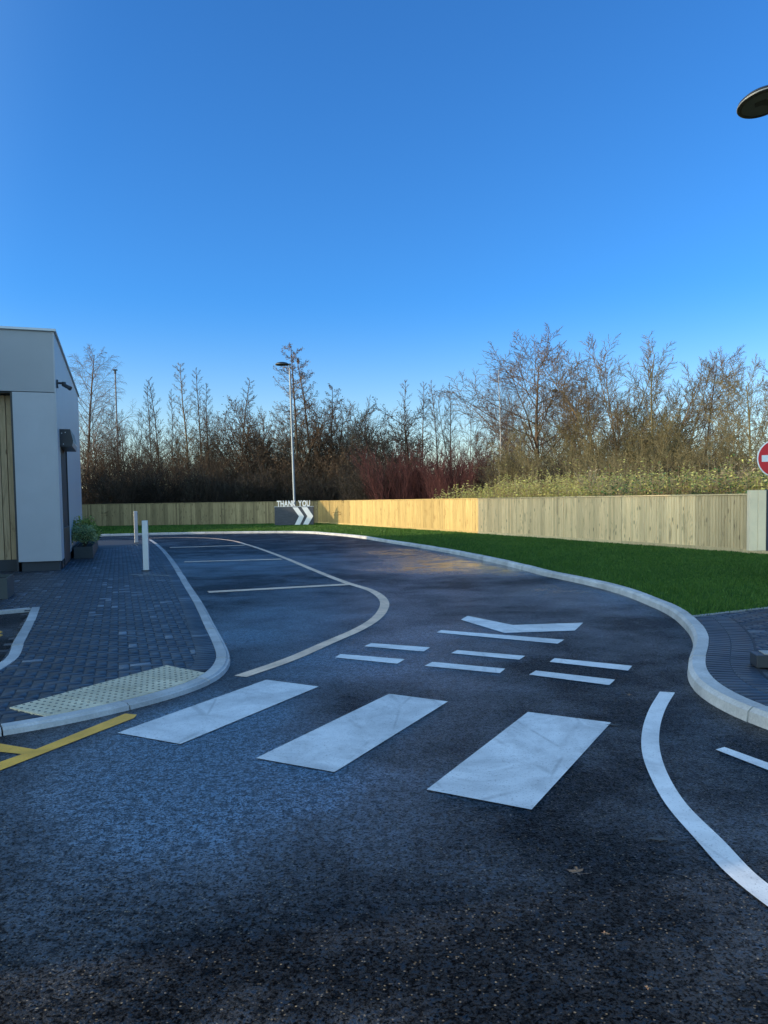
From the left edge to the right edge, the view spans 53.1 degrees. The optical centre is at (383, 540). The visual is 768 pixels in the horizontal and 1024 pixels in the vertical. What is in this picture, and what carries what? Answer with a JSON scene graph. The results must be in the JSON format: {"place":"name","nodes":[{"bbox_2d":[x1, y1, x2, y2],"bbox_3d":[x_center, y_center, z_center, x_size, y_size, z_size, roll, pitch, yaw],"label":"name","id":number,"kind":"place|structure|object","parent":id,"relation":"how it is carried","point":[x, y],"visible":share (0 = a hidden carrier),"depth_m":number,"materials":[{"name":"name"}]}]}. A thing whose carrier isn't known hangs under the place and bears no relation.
{"place":"outdoors","nodes":[
{"label":"outdoors","id":0,"kind":"place"},
{"bbox_2d":[0,540,215,725],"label":"pavement","id":1,"kind":"structure","parent":0,"point":[113,622],"depth_m":8.91,"materials":[{"name":"grey brick"}]},
{"bbox_2d":[0,574,13,598],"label":"planter","id":2,"kind":"object","parent":1,"relation":"on","point":[6,586],"visible":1,"depth_m":12.59,"materials":[{"name":"concrete"}]},
{"bbox_2d":[74,540,97,558],"bbox_3d":[-9.463,0.224,24.504,0.500,0.330,5.900,-2,3,-19],"label":"planter","id":3,"kind":"object","parent":1,"relation":"on","point":[89,550],"visible":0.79,"depth_m":21.76,"materials":[{"name":"concrete"}]},
{"bbox_2d":[71,522,97,546],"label":"planter shrub","id":4,"kind":"object","parent":3,"relation":"on","point":[82,531],"visible":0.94,"depth_m":21.96,"materials":[{"name":"green plant"}]},
{"bbox_2d":[142,520,150,570],"bbox_3d":[-5.432,0.123,17.496,0.190,1.139,0.200,-1,3,-12],"label":"bollard","id":5,"kind":"object","parent":1,"relation":"on","point":[145,544],"visible":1,"depth_m":17.43,"materials":[{"name":"metal"}]},
{"bbox_2d":[0,533,767,1023],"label":"road","id":6,"kind":"structure","parent":0,"point":[362,781],"depth_m":3.78,"materials":[{"name":"black asphalt"}]},
{"bbox_2d":[0,607,39,669],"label":"bay kerb","id":7,"kind":"structure","parent":6,"relation":"on","point":[17,647],"depth_m":8.70,"materials":[{"name":"concrete"}]},
{"bbox_2d":[0,326,81,571],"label":"restaurant building","id":8,"kind":"structure","parent":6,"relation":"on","point":[40,493],"depth_m":17.77,"materials":[{"name":"grey paint"}]},
{"bbox_2d":[0,539,229,735],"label":"pavement kerb","id":9,"kind":"structure","parent":6,"relation":"on","point":[218,669],"depth_m":6.14,"materials":[{"name":"concrete"}]},
{"bbox_2d":[100,531,767,729],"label":"verge kerb","id":10,"kind":"structure","parent":6,"relation":"on","point":[706,685],"depth_m":9.18,"materials":[{"name":"concrete"}]},
{"bbox_2d":[0,0,767,479],"label":"sky","id":11,"kind":"structure","parent":0,"point":[389,192],"materials":[{"name":"blue"}]},
{"bbox_2d":[97,522,767,615],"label":"grass verge","id":12,"kind":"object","parent":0,"point":[657,583],"depth_m":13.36,"materials":[{"name":"green plant"}]},
{"bbox_2d":[275,362,295,505],"bbox_3d":[-6.142,-6.026,48.147,1.008,10.164,0.845,-2,3,0],"label":"street lamp","id":13,"kind":"object","parent":12,"relation":"on","point":[285,364],"visible":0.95,"depth_m":48.06,"materials":[{"name":"metal"}]},
{"bbox_2d":[274,500,313,524],"bbox_3d":[-5.524,-1.674,47.256,2.440,1.537,0.213,-1,3,3],"label":"thank you sign","id":14,"kind":"object","parent":12,"relation":"on","point":[293,515],"visible":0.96,"depth_m":47.17,"materials":[{"name":"grey metal"}]},
{"bbox_2d":[318,498,477,533],"bbox_3d":[-0.163,-1.399,41.653,0.180,1.588,20.561,-2,3,-24],"label":"board fence","id":15,"kind":"object","parent":12,"relation":"on","point":[457,514],"visible":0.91,"depth_m":38.53,"materials":[{"name":"beige wood"}]},
{"bbox_2d":[477,494,767,553],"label":"board fence","id":16,"kind":"object","parent":12,"relation":"on","point":[712,522],"visible":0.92,"depth_m":23.44,"materials":[{"name":"beige wood"}]},
{"bbox_2d":[736,85,767,118],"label":"street lamp","id":17,"kind":"object","parent":12,"relation":"on","point":[753,104],"visible":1,"depth_m":13.19,"materials":[{"name":"metal"}]},
{"bbox_2d":[746,490,767,550],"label":"sign cabinet","id":18,"kind":"object","parent":12,"relation":"on","point":[757,520],"visible":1,"depth_m":12.19,"materials":[{"name":"white metal"}]},
{"bbox_2d":[695,609,767,705],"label":"side pavement","id":19,"kind":"structure","parent":0,"point":[736,639],"depth_m":7.29,"materials":[{"name":"grey brick"}]},
{"bbox_2d":[750,650,767,667],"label":"sign plinth","id":20,"kind":"structure","parent":19,"relation":"on","point":[759,659],"depth_m":6.48,"materials":[{"name":"concrete"}]},
{"bbox_2d":[757,442,767,474],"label":"no entry sign","id":21,"kind":"object","parent":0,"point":[762,458],"visible":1,"depth_m":12.27,"materials":[{"name":"metal"}]},
{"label":"hedge bank","id":22,"kind":"structure","parent":0,"visible":0},
{"bbox_2d":[67,345,141,503],"bbox_3d":[-22.016,-8.073,58.650,7.109,13.624,7.924,1,4,33],"label":"birch tree","id":23,"kind":"object","parent":22,"relation":"on","point":[95,401],"visible":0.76,"depth_m":58.01,"materials":[{"name":"brown plant"}]},
{"bbox_2d":[79,405,131,500],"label":"bare tree","id":24,"kind":"object","parent":22,"relation":"on","point":[101,434],"visible":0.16,"depth_m":60.25,"materials":[{"name":"brown plant"}]},
{"bbox_2d":[80,436,139,502],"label":"thicket shrub","id":25,"kind":"object","parent":22,"relation":"on","point":[99,464],"visible":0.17,"depth_m":55.82,"materials":[{"name":"brown plant"}]},
{"bbox_2d":[81,470,138,503],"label":"thicket shrub","id":26,"kind":"object","parent":22,"relation":"on","point":[85,495],"visible":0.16,"depth_m":53.69,"materials":[{"name":"brown plant"}]},
{"bbox_2d":[81,461,155,503],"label":"thicket shrub","id":27,"kind":"object","parent":22,"relation":"on","point":[107,490],"visible":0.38,"depth_m":53.71,"materials":[{"name":"brown plant"}]},
{"bbox_2d":[83,405,154,483],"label":"bare tree","id":28,"kind":"object","parent":22,"relation":"on","point":[122,440],"visible":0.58,"depth_m":58.65,"materials":[{"name":"brown plant"}]},
{"bbox_2d":[81,453,168,512],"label":"thicket shrub","id":29,"kind":"object","parent":22,"relation":"on","point":[124,492],"visible":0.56,"depth_m":52.11,"materials":[{"name":"brown plant"}]},
{"bbox_2d":[80,434,192,501],"bbox_3d":[-19.609,-4.868,58.929,9.644,7.281,7.881,1,4,35],"label":"thicket shrub","id":30,"kind":"object","parent":22,"relation":"on","point":[152,463],"visible":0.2,"depth_m":57.90,"materials":[{"name":"brown plant"}]},
{"bbox_2d":[98,436,199,496],"bbox_3d":[-16.741,-4.520,57.986,6.962,6.565,7.407,0,3,23],"label":"thicket shrub","id":31,"kind":"object","parent":22,"relation":"on","point":[147,453],"visible":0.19,"depth_m":57.25,"materials":[{"name":"brown plant"}]},
{"bbox_2d":[138,388,170,480],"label":"young tree","id":32,"kind":"object","parent":22,"relation":"on","point":[149,430],"visible":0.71,"depth_m":59.37,"materials":[{"name":"brown plant"}]},
{"bbox_2d":[109,458,203,503],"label":"thicket shrub","id":33,"kind":"object","parent":22,"relation":"on","point":[158,490],"visible":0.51,"depth_m":52.76,"materials":[{"name":"brown plant"}]},
{"bbox_2d":[139,377,173,483],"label":"young tree","id":34,"kind":"object","parent":22,"relation":"on","point":[157,439],"visible":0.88,"depth_m":58.21,"materials":[{"name":"brown plant"}]},
{"bbox_2d":[125,454,228,502],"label":"thicket shrub","id":35,"kind":"object","parent":22,"relation":"on","point":[176,486],"visible":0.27,"depth_m":53.93,"materials":[{"name":"brown plant"}]},
{"bbox_2d":[156,450,224,502],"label":"thicket shrub","id":36,"kind":"object","parent":22,"relation":"on","point":[177,469],"visible":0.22,"depth_m":55.68,"materials":[{"name":"brown plant"}]},
{"bbox_2d":[168,363,213,496],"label":"young tree","id":37,"kind":"object","parent":22,"relation":"on","point":[185,425],"visible":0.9,"depth_m":57.53,"materials":[{"name":"brown plant"}]},
{"bbox_2d":[186,368,222,477],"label":"young tree","id":38,"kind":"object","parent":22,"relation":"on","point":[199,419],"visible":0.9,"depth_m":57.34,"materials":[{"name":"brown plant"}]},
{"bbox_2d":[171,455,239,502],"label":"thicket shrub","id":39,"kind":"object","parent":22,"relation":"on","point":[200,490],"visible":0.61,"depth_m":52.15,"materials":[{"name":"brown plant"}]},
{"bbox_2d":[182,442,260,499],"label":"thicket shrub","id":40,"kind":"object","parent":22,"relation":"on","point":[225,466],"visible":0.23,"depth_m":55.55,"materials":[{"name":"brown plant"}]},
{"bbox_2d":[177,470,278,502],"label":"thicket shrub","id":41,"kind":"object","parent":22,"relation":"on","point":[227,494],"visible":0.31,"depth_m":53.21,"materials":[{"name":"brown plant"}]},
{"bbox_2d":[180,464,287,502],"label":"thicket shrub","id":42,"kind":"object","parent":22,"relation":"on","point":[212,490],"visible":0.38,"depth_m":52.61,"materials":[{"name":"brown plant"}]},
{"bbox_2d":[223,378,257,476],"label":"young tree","id":43,"kind":"object","parent":22,"relation":"on","point":[244,418],"visible":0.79,"depth_m":57.37,"materials":[{"name":"brown plant"}]},
{"bbox_2d":[203,465,296,502],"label":"thicket shrub","id":44,"kind":"object","parent":22,"relation":"on","point":[268,493],"visible":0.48,"depth_m":52.90,"materials":[{"name":"brown plant"}]},
{"bbox_2d":[196,440,304,500],"bbox_3d":[-9.638,-4.378,56.810,8.216,6.158,8.742,-1,3,-2],"label":"thicket shrub","id":45,"kind":"object","parent":22,"relation":"on","point":[241,465],"visible":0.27,"depth_m":56.24,"materials":[{"name":"brown plant"}]},
{"bbox_2d":[209,403,297,476],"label":"bare tree","id":46,"kind":"object","parent":22,"relation":"on","point":[257,434],"visible":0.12,"depth_m":61.14,"materials":[{"name":"brown plant"}]},
{"bbox_2d":[221,457,315,501],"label":"thicket shrub","id":47,"kind":"object","parent":22,"relation":"on","point":[259,492],"visible":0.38,"depth_m":53.01,"materials":[{"name":"brown plant"}]},
{"bbox_2d":[256,450,330,500],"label":"thicket shrub","id":48,"kind":"object","parent":22,"relation":"on","point":[296,473],"visible":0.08,"depth_m":55.91,"materials":[{"name":"brown plant"}]},
{"bbox_2d":[250,342,338,494],"bbox_3d":[-6.915,-8.024,57.609,6.592,13.180,5.886,-3,3,-31],"label":"alder tree","id":49,"kind":"object","parent":22,"relation":"on","point":[285,452],"visible":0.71,"depth_m":57.10,"materials":[{"name":"brown plant"}]},
{"bbox_2d":[278,471,340,501],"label":"thicket shrub","id":50,"kind":"object","parent":22,"relation":"on","point":[308,495],"visible":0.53,"depth_m":52.20,"materials":[{"name":"brown plant"}]},
{"bbox_2d":[280,350,353,479],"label":"alder tree","id":51,"kind":"object","parent":22,"relation":"on","point":[304,397],"visible":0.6,"depth_m":58.38,"materials":[{"name":"brown plant"}]},
{"bbox_2d":[285,459,354,500],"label":"thicket shrub","id":52,"kind":"object","parent":22,"relation":"on","point":[335,492],"visible":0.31,"depth_m":53.50,"materials":[{"name":"brown plant"}]},
{"bbox_2d":[271,443,381,497],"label":"thicket shrub","id":53,"kind":"object","parent":22,"relation":"on","point":[333,473],"visible":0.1,"depth_m":56.02,"materials":[{"name":"brown plant"}]},
{"bbox_2d":[310,383,357,488],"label":"alder tree","id":54,"kind":"object","parent":22,"relation":"on","point":[330,386],"visible":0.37,"depth_m":59.02,"materials":[{"name":"brown plant"}]},
{"bbox_2d":[288,461,380,500],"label":"thicket shrub","id":55,"kind":"object","parent":22,"relation":"on","point":[320,486],"visible":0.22,"depth_m":53.17,"materials":[{"name":"brown plant"}]},
{"bbox_2d":[289,397,380,468],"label":"bare tree","id":56,"kind":"object","parent":22,"relation":"on","point":[353,408],"visible":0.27,"depth_m":59.48,"materials":[{"name":"brown plant"}]},
{"bbox_2d":[306,443,384,498],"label":"thicket shrub","id":57,"kind":"object","parent":22,"relation":"on","point":[330,470],"visible":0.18,"depth_m":54.79,"materials":[{"name":"brown plant"}]},
{"bbox_2d":[330,462,404,514],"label":"thicket shrub","id":58,"kind":"object","parent":22,"relation":"on","point":[347,489],"visible":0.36,"depth_m":46.39,"materials":[{"name":"brown plant"}]},
{"bbox_2d":[346,433,455,500],"bbox_3d":[1.137,-3.722,46.110,6.595,5.519,5.898,-1,3,5],"label":"dogwood shrub","id":59,"kind":"object","parent":22,"relation":"on","point":[378,483],"visible":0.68,"depth_m":45.07,"materials":[{"name":"red plant"}]},
{"bbox_2d":[373,441,465,498],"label":"dogwood shrub","id":60,"kind":"object","parent":22,"relation":"on","point":[397,474],"visible":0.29,"depth_m":45.17,"materials":[{"name":"red plant"}]},
{"bbox_2d":[383,444,469,498],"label":"dogwood shrub","id":61,"kind":"object","parent":22,"relation":"on","point":[403,472],"visible":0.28,"depth_m":45.18,"materials":[{"name":"red plant"}]},
{"bbox_2d":[425,380,453,467],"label":"young tree","id":62,"kind":"object","parent":22,"relation":"on","point":[437,438],"visible":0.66,"depth_m":61.95,"materials":[{"name":"brown plant"}]},
{"bbox_2d":[415,451,496,499],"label":"dogwood shrub","id":63,"kind":"object","parent":22,"relation":"on","point":[439,483],"visible":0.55,"depth_m":43.03,"materials":[{"name":"red plant"}]},
{"bbox_2d":[429,450,498,497],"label":"dogwood shrub","id":64,"kind":"object","parent":22,"relation":"on","point":[476,480],"visible":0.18,"depth_m":44.09,"materials":[{"name":"red plant"}]},
{"bbox_2d":[423,385,509,473],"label":"bare tree","id":65,"kind":"object","parent":22,"relation":"on","point":[470,440],"visible":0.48,"depth_m":59.43,"materials":[{"name":"brown plant"}]},
{"bbox_2d":[434,433,537,496],"bbox_3d":[5.963,-3.704,45.188,6.286,5.428,7.028,-1,3,7],"label":"dogwood shrub","id":66,"kind":"object","parent":22,"relation":"on","point":[466,462],"visible":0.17,"depth_m":44.26,"materials":[{"name":"red plant"}]},
{"bbox_2d":[431,475,562,499],"bbox_3d":[4.502,-1.969,37.005,4.566,2.418,8.581,-2,3,-22],"label":"nettle growth","id":67,"kind":"object","parent":22,"relation":"on","point":[484,495],"visible":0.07,"depth_m":34.36,"materials":[{"name":"plant"}]},
{"bbox_2d":[474,361,532,474],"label":"birch tree","id":68,"kind":"object","parent":22,"relation":"on","point":[499,409],"visible":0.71,"depth_m":45.34,"materials":[{"name":"brown plant"}]},
{"bbox_2d":[488,419,539,493],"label":"thorn tree","id":69,"kind":"object","parent":22,"relation":"on","point":[513,440],"visible":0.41,"depth_m":40.83,"materials":[{"name":"brown plant"}]},
{"bbox_2d":[494,383,534,472],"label":"birch tree","id":70,"kind":"object","parent":22,"relation":"on","point":[512,420],"visible":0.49,"depth_m":46.27,"materials":[{"name":"brown plant"}]},
{"bbox_2d":[474,449,566,493],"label":"thicket shrub","id":71,"kind":"object","parent":22,"relation":"on","point":[491,474],"visible":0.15,"depth_m":40.64,"materials":[{"name":"brown plant"}]},
{"bbox_2d":[428,323,615,466],"bbox_3d":[9.408,-7.239,47.771,12.233,12.097,9.767,-3,4,-37],"label":"oak tree","id":72,"kind":"object","parent":22,"relation":"on","point":[536,438],"visible":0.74,"depth_m":46.64,"materials":[{"name":"brown plant"}]},
{"bbox_2d":[485,377,561,469],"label":"bare tree","id":73,"kind":"object","parent":22,"relation":"on","point":[526,426],"visible":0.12,"depth_m":55.63,"materials":[{"name":"brown plant"}]},
{"bbox_2d":[482,433,580,490],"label":"thicket shrub","id":74,"kind":"object","parent":22,"relation":"on","point":[513,476],"visible":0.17,"depth_m":39.82,"materials":[{"name":"brown plant"}]},
{"bbox_2d":[473,435,613,489],"bbox_3d":[8.048,-2.753,36.590,5.962,4.340,5.603,-3,4,-35],"label":"thicket shrub","id":75,"kind":"object","parent":22,"relation":"on","point":[537,468],"visible":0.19,"depth_m":36.53,"materials":[{"name":"brown plant"}]},
{"bbox_2d":[523,409,594,481],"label":"thorn tree","id":76,"kind":"object","parent":22,"relation":"on","point":[565,442],"visible":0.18,"depth_m":42.73,"materials":[{"name":"brown plant"}]},
{"bbox_2d":[506,372,638,459],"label":"bare tree","id":77,"kind":"object","parent":22,"relation":"on","point":[571,416],"visible":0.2,"depth_m":56.01,"materials":[{"name":"brown plant"}]},
{"bbox_2d":[531,409,624,474],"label":"thorn tree","id":78,"kind":"object","parent":22,"relation":"on","point":[586,442],"visible":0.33,"depth_m":39.36,"materials":[{"name":"brown plant"}]},
{"bbox_2d":[554,452,643,487],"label":"thicket shrub","id":79,"kind":"object","parent":22,"relation":"on","point":[577,469],"visible":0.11,"depth_m":33.17,"materials":[{"name":"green plant"}]},
{"bbox_2d":[536,339,677,472],"bbox_3d":[13.674,-6.609,46.441,8.427,10.940,7.850,1,3,31],"label":"bare tree","id":80,"kind":"object","parent":22,"relation":"on","point":[633,407],"visible":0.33,"depth_m":45.70,"materials":[{"name":"brown plant"}]},
{"bbox_2d":[561,442,675,483],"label":"thicket shrub","id":81,"kind":"object","parent":22,"relation":"on","point":[619,464],"visible":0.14,"depth_m":34.24,"materials":[{"name":"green plant"}]},
{"bbox_2d":[487,454,767,498],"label":"nettle growth","id":82,"kind":"object","parent":22,"relation":"on","point":[572,489],"visible":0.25,"depth_m":26.45,"materials":[{"name":"plant"}]},
{"bbox_2d":[530,332,747,473],"bbox_3d":[14.518,-6.309,44.653,13.029,10.522,7.935,-1,3,3],"label":"bare tree","id":83,"kind":"object","parent":22,"relation":"on","point":[609,410],"visible":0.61,"depth_m":42.88,"materials":[{"name":"brown plant"}]},
{"bbox_2d":[609,419,683,472],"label":"thorn tree","id":84,"kind":"object","parent":22,"relation":"on","point":[631,441],"visible":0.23,"depth_m":36.63,"materials":[{"name":"brown plant"}]},
{"bbox_2d":[605,402,692,472],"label":"thorn tree","id":85,"kind":"object","parent":22,"relation":"on","point":[659,436],"visible":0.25,"depth_m":36.82,"materials":[{"name":"brown plant"}]},
{"bbox_2d":[574,445,727,486],"bbox_3d":[11.144,-2.203,31.976,6.149,3.573,5.046,-1,3,-8],"label":"thicket shrub","id":86,"kind":"object","parent":22,"relation":"on","point":[657,467],"visible":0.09,"depth_m":31.08,"materials":[{"name":"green plant"}]},
{"bbox_2d":[583,435,729,480],"bbox_3d":[12.334,-2.597,33.929,6.746,4.171,5.536,1,3,31],"label":"thicket shrub","id":87,"kind":"object","parent":22,"relation":"on","point":[686,450],"visible":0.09,"depth_m":32.65,"materials":[{"name":"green plant"}]},
{"bbox_2d":[592,331,734,467],"bbox_3d":[15.067,-5.967,41.918,8.381,10.013,7.195,-2,3,-14],"label":"bare tree","id":88,"kind":"object","parent":22,"relation":"on","point":[666,411],"visible":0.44,"depth_m":40.55,"materials":[{"name":"brown plant"}]},
{"bbox_2d":[579,454,767,496],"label":"bramble growth","id":89,"kind":"object","parent":22,"relation":"on","point":[667,493],"visible":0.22,"depth_m":22.66,"materials":[{"name":"plant"}]},
{"bbox_2d":[629,418,742,476],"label":"thorn tree","id":90,"kind":"object","parent":22,"relation":"on","point":[648,438],"visible":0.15,"depth_m":36.28,"materials":[{"name":"brown plant"}]},
{"bbox_2d":[628,344,763,470],"bbox_3d":[16.738,-5.685,42.251,7.602,9.376,7.081,2,4,39],"label":"bare tree","id":91,"kind":"object","parent":22,"relation":"on","point":[714,400],"visible":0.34,"depth_m":40.57,"materials":[{"name":"brown plant"}]},
{"bbox_2d":[646,441,759,476],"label":"thicket shrub","id":92,"kind":"object","parent":22,"relation":"on","point":[733,461],"visible":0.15,"depth_m":31.19,"materials":[{"name":"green plant"}]},
{"bbox_2d":[648,435,765,485],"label":"thicket shrub","id":93,"kind":"object","parent":22,"relation":"on","point":[717,462],"visible":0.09,"depth_m":30.98,"materials":[{"name":"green plant"}]},
{"bbox_2d":[682,354,767,468],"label":"bare tree","id":94,"kind":"object","parent":22,"relation":"on","point":[739,402],"visible":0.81,"depth_m":38.20,"materials":[{"name":"brown plant"}]},
{"bbox_2d":[684,414,767,473],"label":"thorn tree","id":95,"kind":"object","parent":22,"relation":"on","point":[719,451],"visible":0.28,"depth_m":34.40,"materials":[{"name":"brown plant"}]},
{"bbox_2d":[705,428,767,479],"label":"thorn tree","id":96,"kind":"object","parent":22,"relation":"on","point":[731,447],"visible":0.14,"depth_m":34.96,"materials":[{"name":"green plant"}]},
{"bbox_2d":[745,357,767,455],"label":"bare tree","id":97,"kind":"object","parent":22,"relation":"on","point":[755,424],"visible":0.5,"depth_m":38.69,"materials":[{"name":"brown plant"}]},
{"label":"ground","id":98,"kind":"structure","parent":0,"visible":0},
{"bbox_2d":[82,501,317,525],"bbox_3d":[-25.200,-1.526,51.317,41.744,1.588,0.180,-1,3,1],"label":"board fence","id":99,"kind":"object","parent":98,"relation":"on","point":[203,513],"visible":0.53,"depth_m":51.08,"materials":[{"name":"beige wood"}]},
{"bbox_2d":[195,406,299,472],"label":"thorn tree","id":100,"kind":"object","parent":98,"relation":"on","point":[261,418],"visible":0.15,"depth_m":63.88,"materials":[{"name":"brown plant"}]},
{"bbox_2d":[202,390,345,489],"bbox_3d":[-8.593,-6.079,57.821,8.455,9.792,10.847,-4,4,-43],"label":"thorn tree","id":101,"kind":"object","parent":98,"relation":"on","point":[263,448],"visible":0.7,"depth_m":57.40,"materials":[{"name":"brown plant"}]},
{"bbox_2d":[269,404,381,477],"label":"thorn tree","id":102,"kind":"object","parent":98,"relation":"on","point":[306,437],"visible":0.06,"depth_m":59.84,"materials":[{"name":"brown plant"}]},
{"bbox_2d":[276,400,398,481],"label":"thorn tree","id":103,"kind":"object","parent":98,"relation":"on","point":[341,430],"visible":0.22,"depth_m":58.77,"materials":[{"name":"brown plant"}]},
{"bbox_2d":[336,411,423,488],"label":"thorn tree","id":104,"kind":"object","parent":98,"relation":"on","point":[352,452],"visible":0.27,"depth_m":56.13,"materials":[{"name":"brown plant"}]},
{"bbox_2d":[332,394,441,497],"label":"thorn tree","id":105,"kind":"object","parent":98,"relation":"on","point":[376,445],"visible":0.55,"depth_m":49.08,"materials":[{"name":"brown plant"}]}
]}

